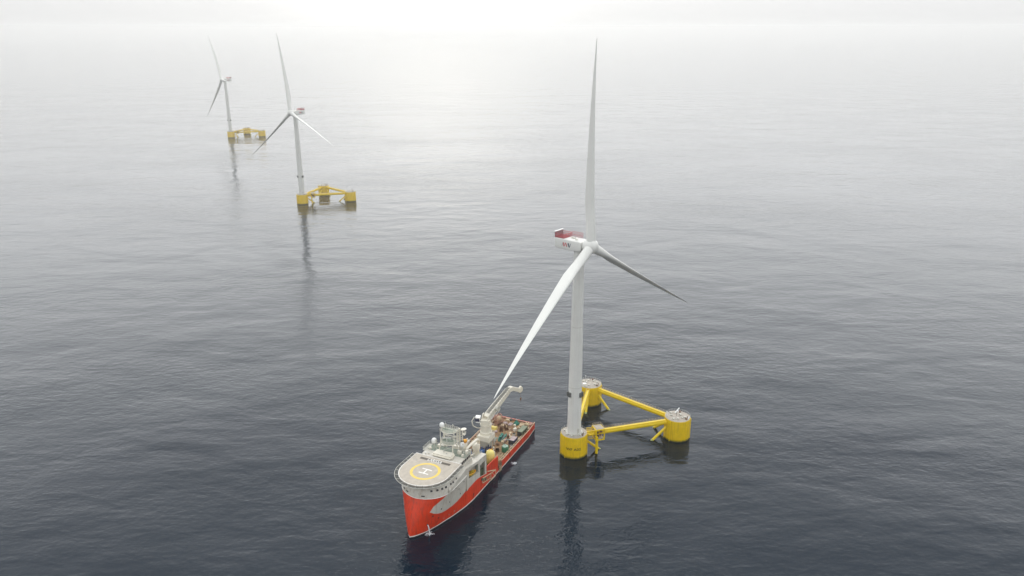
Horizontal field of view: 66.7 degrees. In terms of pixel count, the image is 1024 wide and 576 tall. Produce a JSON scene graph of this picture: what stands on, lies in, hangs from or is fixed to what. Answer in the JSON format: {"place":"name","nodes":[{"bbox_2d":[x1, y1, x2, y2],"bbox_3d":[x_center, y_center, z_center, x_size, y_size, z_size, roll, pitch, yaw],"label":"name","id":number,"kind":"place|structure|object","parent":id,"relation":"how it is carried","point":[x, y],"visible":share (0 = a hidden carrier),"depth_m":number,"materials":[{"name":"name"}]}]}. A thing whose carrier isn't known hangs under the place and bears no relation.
{"place":"outdoors","nodes":[
{"label":"outdoors","id":0,"kind":"place"},
{"bbox_2d":[0,31,1023,575],"bbox_3d":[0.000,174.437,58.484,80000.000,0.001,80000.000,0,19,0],"label":"sea water","id":1,"kind":"structure","parent":0,"point":[222,353],"depth_m":556.36,"materials":[{"name":"grey liquid"}]},
{"bbox_2d":[207,34,265,137],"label":"floating wind turbine","id":2,"kind":"object","parent":1,"relation":"in","point":[232,134],"visible":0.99,"depth_m":1356.31,"materials":[{"name":"white metal"}]},
{"bbox_2d":[255,33,355,204],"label":"floating wind turbine","id":3,"kind":"object","parent":1,"relation":"in","point":[302,195],"visible":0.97,"depth_m":842.08,"materials":[{"name":"white metal"}]},
{"bbox_2d":[394,386,534,537],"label":"support ship","id":4,"kind":"object","parent":1,"relation":"on","point":[440,486],"visible":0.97,"depth_m":309.23,"materials":[{"name":"red metal"}]},
{"bbox_2d":[469,469,475,476],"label":"rescue boat","id":5,"kind":"object","parent":4,"relation":"on","point":[471,472],"visible":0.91,"depth_m":315.51,"materials":[{"name":"plastic"}]},
{"bbox_2d":[486,449,494,464],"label":"mooring buoy","id":6,"kind":"object","parent":4,"relation":"attached to","point":[490,455],"visible":0.77,"depth_m":334.57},
{"bbox_2d":[493,413,503,424],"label":"cable reel","id":7,"kind":"object","parent":4,"relation":"on","point":[498,419],"visible":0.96,"depth_m":373.25,"materials":[{"name":"beige wood"}]},
{"bbox_2d":[498,433,506,441],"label":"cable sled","id":8,"kind":"object","parent":4,"relation":"on","point":[502,436],"visible":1,"depth_m":360.26,"materials":[{"name":"teal paint"}]},
{"bbox_2d":[502,444,508,452],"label":"round tank","id":9,"kind":"object","parent":4,"relation":"on","point":[505,447],"visible":1,"depth_m":348.23,"materials":[{"name":"teal metal"}]},
{"bbox_2d":[508,436,517,444],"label":"freight container","id":10,"kind":"object","parent":4,"relation":"on","point":[512,440],"visible":1,"depth_m":355.14,"materials":[{"name":"white metal"}]},
{"bbox_2d":[517,425,527,436],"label":"freight container","id":11,"kind":"object","parent":4,"relation":"on","point":[522,430],"visible":1,"depth_m":363.54,"materials":[{"name":"green metal"}]},
{"bbox_2d":[494,40,690,459],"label":"floating wind turbine","id":12,"kind":"object","parent":1,"relation":"in","point":[583,394],"visible":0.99,"depth_m":338.03,"materials":[{"name":"white metal"}]},
{"bbox_2d":[0,0,1023,30],"label":"sky","id":13,"kind":"structure","parent":0,"point":[15,15],"materials":[{"name":"white"}]}
]}

